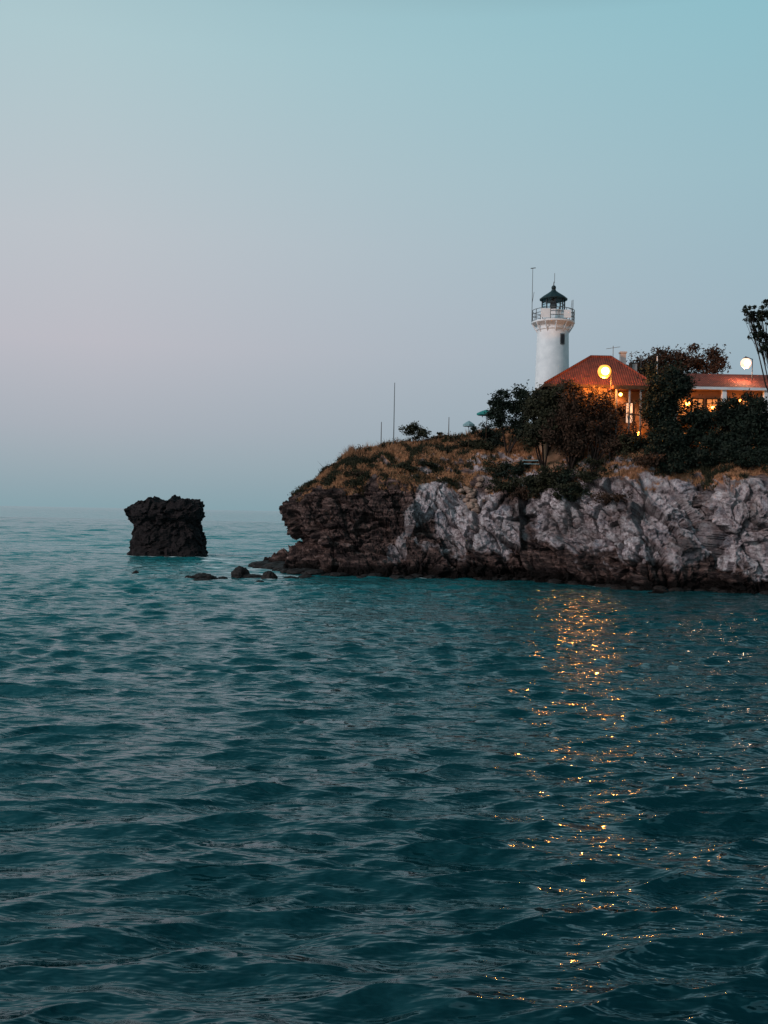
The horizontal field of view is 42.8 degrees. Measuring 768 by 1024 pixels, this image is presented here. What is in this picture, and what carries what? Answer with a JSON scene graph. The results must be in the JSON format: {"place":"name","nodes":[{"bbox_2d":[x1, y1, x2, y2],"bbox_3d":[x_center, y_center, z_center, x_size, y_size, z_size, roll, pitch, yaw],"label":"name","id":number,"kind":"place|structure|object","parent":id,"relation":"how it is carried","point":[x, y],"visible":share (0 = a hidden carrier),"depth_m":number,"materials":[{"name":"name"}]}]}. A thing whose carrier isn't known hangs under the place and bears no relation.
{"place":"outdoors","nodes":[
{"label":"outdoors","id":0,"kind":"place"},
{"bbox_2d":[0,506,767,1023],"bbox_3d":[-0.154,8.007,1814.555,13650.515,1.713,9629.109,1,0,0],"label":"sea water","id":1,"kind":"structure","parent":0,"point":[282,798],"depth_m":27.94,"materials":[{"name":"teal liquid"}]},
{"bbox_2d":[124,495,207,556],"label":"sea stack","id":2,"kind":"object","parent":1,"relation":"in","point":[172,526],"visible":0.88,"depth_m":160.20,"materials":[{"name":"black stone"}]},
{"bbox_2d":[193,578,209,580],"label":"sea rock","id":3,"kind":"object","parent":1,"relation":"in","point":[201,579],"visible":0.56,"depth_m":108.16,"materials":[{"name":"grey stone"}]},
{"bbox_2d":[188,573,217,578],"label":"sea rock","id":4,"kind":"object","parent":1,"relation":"in","point":[202,575],"visible":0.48,"depth_m":110.34,"materials":[{"name":"grey stone"}]},
{"bbox_2d":[231,566,249,577],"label":"sea rock","id":5,"kind":"object","parent":1,"relation":"in","point":[239,572],"visible":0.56,"depth_m":114.16,"materials":[{"name":"grey stone"}]},
{"bbox_2d":[242,574,261,577],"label":"sea rock","id":6,"kind":"object","parent":1,"relation":"in","point":[252,576],"visible":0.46,"depth_m":113.94,"materials":[{"name":"grey stone"}]},
{"bbox_2d":[261,571,277,578],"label":"sea rock","id":7,"kind":"object","parent":1,"relation":"in","point":[269,575],"visible":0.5,"depth_m":112.66,"materials":[{"name":"grey stone"}]},
{"bbox_2d":[298,574,314,577],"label":"sea rock","id":8,"kind":"object","parent":1,"relation":"in","point":[305,576],"visible":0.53,"depth_m":116.08,"materials":[{"name":"grey stone"}]},
{"bbox_2d":[263,428,767,594],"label":"rocky headland","id":9,"kind":"structure","parent":1,"relation":"in","point":[668,532],"depth_m":118.11,"materials":[{"name":"grey stone"}]},
{"bbox_2d":[250,560,271,563],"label":"foreshore ledge","id":10,"kind":"object","parent":9,"relation":"on","point":[266,561],"visible":0.23,"depth_m":136.09,"materials":[{"name":"grey stone"}]},
{"bbox_2d":[261,561,284,568],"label":"foreshore ledge","id":11,"kind":"object","parent":9,"relation":"on","point":[274,564],"visible":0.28,"depth_m":131.51,"materials":[{"name":"grey stone"}]},
{"bbox_2d":[272,565,283,570],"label":"foreshore ledge","id":12,"kind":"object","parent":9,"relation":"on","point":[277,567],"visible":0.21,"depth_m":127.85,"materials":[{"name":"grey stone"}]},
{"bbox_2d":[320,448,366,469],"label":"tall weeds","id":13,"kind":"object","parent":9,"relation":"on","point":[347,458],"visible":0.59,"depth_m":134.46,"materials":[{"name":"brown plant"}]},
{"bbox_2d":[348,471,367,476],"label":"shrub","id":14,"kind":"object","parent":9,"relation":"on","point":[349,472],"visible":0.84,"depth_m":128.81,"materials":[{"name":"green plant"}]},
{"bbox_2d":[359,464,377,468],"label":"shrub","id":15,"kind":"object","parent":9,"relation":"on","point":[372,466],"visible":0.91,"depth_m":131.11,"materials":[{"name":"green plant"}]},
{"bbox_2d":[393,383,394,443],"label":"flagpole","id":16,"kind":"object","parent":9,"relation":"on","point":[394,412],"visible":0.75,"depth_m":136.96,"materials":[{"name":"metal"}]},
{"bbox_2d":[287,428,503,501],"bbox_3d":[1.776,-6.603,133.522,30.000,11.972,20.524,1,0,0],"label":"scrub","id":17,"kind":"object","parent":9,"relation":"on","point":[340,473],"visible":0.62,"depth_m":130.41,"materials":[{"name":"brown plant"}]},
{"bbox_2d":[392,462,419,470],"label":"shrub","id":18,"kind":"object","parent":9,"relation":"on","point":[407,465],"visible":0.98,"depth_m":128.39,"materials":[{"name":"green plant"}]},
{"bbox_2d":[337,431,480,459],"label":"tall reeds","id":19,"kind":"object","parent":9,"relation":"on","point":[349,450],"visible":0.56,"depth_m":136.29,"materials":[{"name":"brown plant"}]},
{"bbox_2d":[398,421,431,443],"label":"hawthorn bush","id":20,"kind":"object","parent":9,"relation":"on","point":[421,433],"visible":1,"depth_m":136.62,"materials":[{"name":"green plant"}]},
{"bbox_2d":[411,458,436,466],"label":"shrub","id":21,"kind":"object","parent":9,"relation":"on","point":[423,463],"visible":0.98,"depth_m":129.41,"materials":[{"name":"green plant"}]},
{"bbox_2d":[431,445,451,452],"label":"shrub","id":22,"kind":"object","parent":9,"relation":"on","point":[446,449],"visible":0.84,"depth_m":132.81,"materials":[{"name":"green plant"}]},
{"bbox_2d":[431,432,452,438],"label":"shrub","id":23,"kind":"object","parent":9,"relation":"on","point":[440,435],"visible":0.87,"depth_m":136.84,"materials":[{"name":"green plant"}]},
{"bbox_2d":[434,476,457,483],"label":"shrub","id":24,"kind":"object","parent":9,"relation":"on","point":[445,479],"visible":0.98,"depth_m":127.22,"materials":[{"name":"green plant"}]},
{"bbox_2d":[447,434,470,441],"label":"shrub","id":25,"kind":"object","parent":9,"relation":"on","point":[456,437],"visible":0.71,"depth_m":136.13,"materials":[{"name":"green plant"}]},
{"bbox_2d":[454,438,476,447],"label":"shrub","id":26,"kind":"object","parent":9,"relation":"on","point":[463,443],"visible":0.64,"depth_m":132.88,"materials":[{"name":"green plant"}]},
{"bbox_2d":[463,421,474,449],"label":"parasol","id":27,"kind":"object","parent":9,"relation":"on","point":[468,424],"visible":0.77,"depth_m":131.86,"materials":[{"name":"fabric"}]},
{"bbox_2d":[432,436,508,445],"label":"wooden fence","id":28,"kind":"object","parent":9,"relation":"on","point":[464,438],"visible":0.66,"depth_m":134.18,"materials":[{"name":"brown wood"}]},
{"bbox_2d":[457,476,491,514],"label":"tumbled stones","id":29,"kind":"object","parent":9,"relation":"on","point":[471,501],"visible":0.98,"depth_m":125.31,"materials":[{"name":"grey stone"}]},
{"bbox_2d":[469,422,494,438],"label":"shrub","id":30,"kind":"object","parent":9,"relation":"on","point":[485,432],"visible":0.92,"depth_m":134.00,"materials":[{"name":"green plant"}]},
{"bbox_2d":[470,437,493,450],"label":"shrub","id":31,"kind":"object","parent":9,"relation":"on","point":[481,443],"visible":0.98,"depth_m":129.01,"materials":[{"name":"green plant"}]},
{"bbox_2d":[477,410,486,428],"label":"parasol","id":32,"kind":"object","parent":9,"relation":"on","point":[481,413],"visible":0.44,"depth_m":130.03,"materials":[{"name":"teal fabric"}]},
{"bbox_2d":[475,457,507,475],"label":"shrub","id":33,"kind":"object","parent":9,"relation":"on","point":[489,469],"visible":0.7,"depth_m":126.53,"materials":[{"name":"green plant"}]},
{"bbox_2d":[479,432,506,448],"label":"shrub","id":34,"kind":"object","parent":9,"relation":"on","point":[497,441],"visible":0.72,"depth_m":130.13,"materials":[{"name":"green plant"}]},
{"bbox_2d":[484,477,521,491],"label":"shrub","id":35,"kind":"object","parent":9,"relation":"on","point":[502,485],"visible":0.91,"depth_m":123.40,"materials":[{"name":"green plant"}]},
{"bbox_2d":[482,379,532,454],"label":"tree","id":36,"kind":"object","parent":9,"relation":"on","point":[499,407],"visible":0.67,"depth_m":127.57,"materials":[{"name":"green plant"}]},
{"bbox_2d":[248,563,767,594],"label":"shore boulders","id":37,"kind":"object","parent":9,"relation":"on","point":[297,571],"visible":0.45,"depth_m":118.52,"materials":[{"name":"grey stone"}]},
{"bbox_2d":[493,459,532,482],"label":"shrub","id":38,"kind":"object","parent":9,"relation":"on","point":[518,468],"visible":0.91,"depth_m":124.80,"materials":[{"name":"green plant"}]},
{"bbox_2d":[507,485,535,501],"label":"shrub","id":39,"kind":"object","parent":9,"relation":"on","point":[520,493],"visible":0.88,"depth_m":122.22,"materials":[{"name":"green plant"}]},
{"bbox_2d":[291,427,767,500],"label":"dry grass","id":40,"kind":"structure","parent":9,"relation":"on","point":[518,449],"depth_m":128.61,"materials":[{"name":"brown plant"}]},
{"bbox_2d":[522,460,537,469],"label":"picnic table","id":41,"kind":"object","parent":9,"relation":"on","point":[529,463],"visible":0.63,"depth_m":124.50,"materials":[{"name":"wood"}]},
{"bbox_2d":[519,474,543,496],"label":"shrub","id":42,"kind":"object","parent":9,"relation":"on","point":[528,488],"visible":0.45,"depth_m":121.83,"materials":[{"name":"green plant"}]},
{"bbox_2d":[514,469,552,501],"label":"shrub","id":43,"kind":"object","parent":9,"relation":"on","point":[537,488],"visible":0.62,"depth_m":120.73,"materials":[{"name":"green plant"}]},
{"bbox_2d":[510,378,583,470],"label":"tree","id":44,"kind":"object","parent":9,"relation":"on","point":[539,409],"visible":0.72,"depth_m":120.97,"materials":[{"name":"green plant"}]},
{"bbox_2d":[531,267,574,397],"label":"lighthouse","id":45,"kind":"object","parent":9,"relation":"on","point":[552,324],"visible":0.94,"depth_m":136.19,"materials":[{"name":"white paint"}]},
{"bbox_2d":[533,461,572,489],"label":"shrub","id":46,"kind":"object","parent":9,"relation":"on","point":[546,473],"visible":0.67,"depth_m":118.82,"materials":[{"name":"green plant"}]},
{"bbox_2d":[535,377,599,471],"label":"tree","id":47,"kind":"object","parent":9,"relation":"on","point":[570,437],"visible":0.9,"depth_m":118.00,"materials":[{"name":"green plant"}]},
{"bbox_2d":[549,482,591,502],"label":"shrub","id":48,"kind":"object","parent":9,"relation":"on","point":[562,492],"visible":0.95,"depth_m":116.53,"materials":[{"name":"green plant"}]},
{"bbox_2d":[555,469,601,501],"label":"shrub","id":49,"kind":"object","parent":9,"relation":"on","point":[566,477],"visible":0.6,"depth_m":117.20,"materials":[{"name":"green plant"}]},
{"bbox_2d":[569,456,613,483],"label":"shrub","id":50,"kind":"object","parent":9,"relation":"on","point":[582,474],"visible":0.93,"depth_m":116.17,"materials":[{"name":"green plant"}]},
{"bbox_2d":[538,387,649,470],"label":"walls","id":51,"kind":"structure","parent":9,"relation":"on","point":[552,456],"depth_m":122.10,"materials":[{"name":"orange paint"}]},
{"bbox_2d":[538,384,638,389],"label":"eaves board","id":52,"kind":"object","parent":51,"relation":"attached to","point":[583,385],"visible":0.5,"depth_m":121.40,"materials":[{"name":"brown wood"}]},
{"bbox_2d":[546,357,649,385],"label":"hip roof","id":53,"kind":"structure","parent":51,"relation":"on","point":[587,370],"depth_m":123.08,"materials":[{"name":"red tile"}]},
{"bbox_2d":[544,355,646,383],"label":"ridge caps","id":54,"kind":"object","parent":53,"relation":"on","point":[588,357],"visible":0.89,"depth_m":124.51,"materials":[{"name":"red tile"}]},
{"bbox_2d":[619,351,636,370],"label":"chimneys","id":55,"kind":"object","parent":53,"relation":"on","point":[622,356],"visible":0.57,"depth_m":127.00,"materials":[{"name":"white paint"}]},
{"bbox_2d":[566,381,639,459],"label":"tree","id":56,"kind":"object","parent":9,"relation":"on","point":[598,400],"visible":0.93,"depth_m":117.36,"materials":[{"name":"green plant"}]},
{"bbox_2d":[598,364,611,462],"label":"street lamp","id":57,"kind":"object","parent":9,"relation":"on","point":[604,370],"visible":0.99,"depth_m":116.59,"materials":[{"name":"yellow metal"}]},
{"bbox_2d":[587,491,632,507],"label":"shrub","id":58,"kind":"object","parent":9,"relation":"on","point":[607,496],"visible":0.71,"depth_m":113.46,"materials":[{"name":"green plant"}]},
{"bbox_2d":[580,394,644,477],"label":"bare sapling","id":59,"kind":"object","parent":9,"relation":"on","point":[602,433],"visible":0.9,"depth_m":116.68,"materials":[{"name":"brown plant"}]},
{"bbox_2d":[607,385,652,451],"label":"terrace pavilion","id":60,"kind":"structure","parent":9,"relation":"on","point":[626,391],"depth_m":120.90,"materials":[{"name":"orange tile"}]},
{"bbox_2d":[626,403,632,422],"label":"lit door","id":61,"kind":"structure","parent":60,"relation":"in","point":[631,406],"depth_m":120.80,"materials":[{"name":"white glass"}]},
{"bbox_2d":[616,432,644,462],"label":"shrub","id":62,"kind":"object","parent":9,"relation":"on","point":[629,448],"visible":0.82,"depth_m":115.56,"materials":[{"name":"green plant"}]},
{"bbox_2d":[630,452,672,468],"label":"shrub","id":63,"kind":"object","parent":9,"relation":"on","point":[648,460],"visible":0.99,"depth_m":112.32,"materials":[{"name":"green plant"}]},
{"bbox_2d":[638,440,680,463],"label":"shrub","id":64,"kind":"object","parent":9,"relation":"on","point":[648,447],"visible":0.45,"depth_m":113.93,"materials":[{"name":"green plant"}]},
{"bbox_2d":[628,355,702,460],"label":"broadleaf tree","id":65,"kind":"object","parent":9,"relation":"on","point":[660,406],"visible":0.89,"depth_m":115.38,"materials":[{"name":"green plant"}]},
{"bbox_2d":[654,449,693,474],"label":"shrub","id":66,"kind":"object","parent":9,"relation":"on","point":[673,464],"visible":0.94,"depth_m":112.81,"materials":[{"name":"green plant"}]},
{"bbox_2d":[626,343,730,430],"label":"broadleaf tree","id":67,"kind":"object","parent":9,"relation":"on","point":[714,358],"visible":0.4,"depth_m":131.47,"materials":[{"name":"green plant"}]},
{"bbox_2d":[667,436,699,458],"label":"shrub","id":68,"kind":"object","parent":9,"relation":"on","point":[689,449],"visible":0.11,"depth_m":115.52,"materials":[{"name":"green plant"}]},
{"bbox_2d":[670,443,723,472],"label":"shrub","id":69,"kind":"object","parent":9,"relation":"on","point":[706,461],"visible":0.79,"depth_m":113.30,"materials":[{"name":"green plant"}]},
{"bbox_2d":[662,373,767,448],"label":"cliff top restaurant","id":70,"kind":"structure","parent":9,"relation":"on","point":[709,387],"depth_m":121.30,"materials":[{"name":"red tile"}]},
{"bbox_2d":[677,399,746,448],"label":"lit windows","id":71,"kind":"structure","parent":70,"relation":"in","point":[709,401],"depth_m":121.19,"materials":[{"name":"glass"}]},
{"bbox_2d":[677,398,747,415],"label":"window frames","id":72,"kind":"structure","parent":70,"relation":"in","point":[681,398],"depth_m":121.13,"materials":[{"name":"brown wood"}]},
{"bbox_2d":[674,388,767,459],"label":"broadleaf tree","id":73,"kind":"object","parent":9,"relation":"on","point":[743,424],"visible":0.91,"depth_m":115.01,"materials":[{"name":"green plant"}]},
{"bbox_2d":[692,438,759,471],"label":"shrub","id":74,"kind":"object","parent":9,"relation":"on","point":[727,451],"visible":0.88,"depth_m":111.87,"materials":[{"name":"green plant"}]},
{"bbox_2d":[740,356,752,380],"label":"street lamp","id":75,"kind":"object","parent":9,"relation":"on","point":[745,362],"visible":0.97,"depth_m":121.06,"materials":[{"name":"white glass"}]},
{"bbox_2d":[734,443,767,469],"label":"shrub","id":76,"kind":"object","parent":9,"relation":"on","point":[758,455],"visible":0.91,"depth_m":110.94,"materials":[{"name":"green plant"}]},
{"bbox_2d":[741,299,767,390],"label":"acacia tree","id":77,"kind":"object","parent":9,"relation":"on","point":[761,315],"visible":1,"depth_m":112.31,"materials":[{"name":"green plant"}]},
{"bbox_2d":[0,0,767,510],"label":"sky","id":78,"kind":"structure","parent":0,"point":[230,230],"materials":[{"name":"blue"}]}
]}

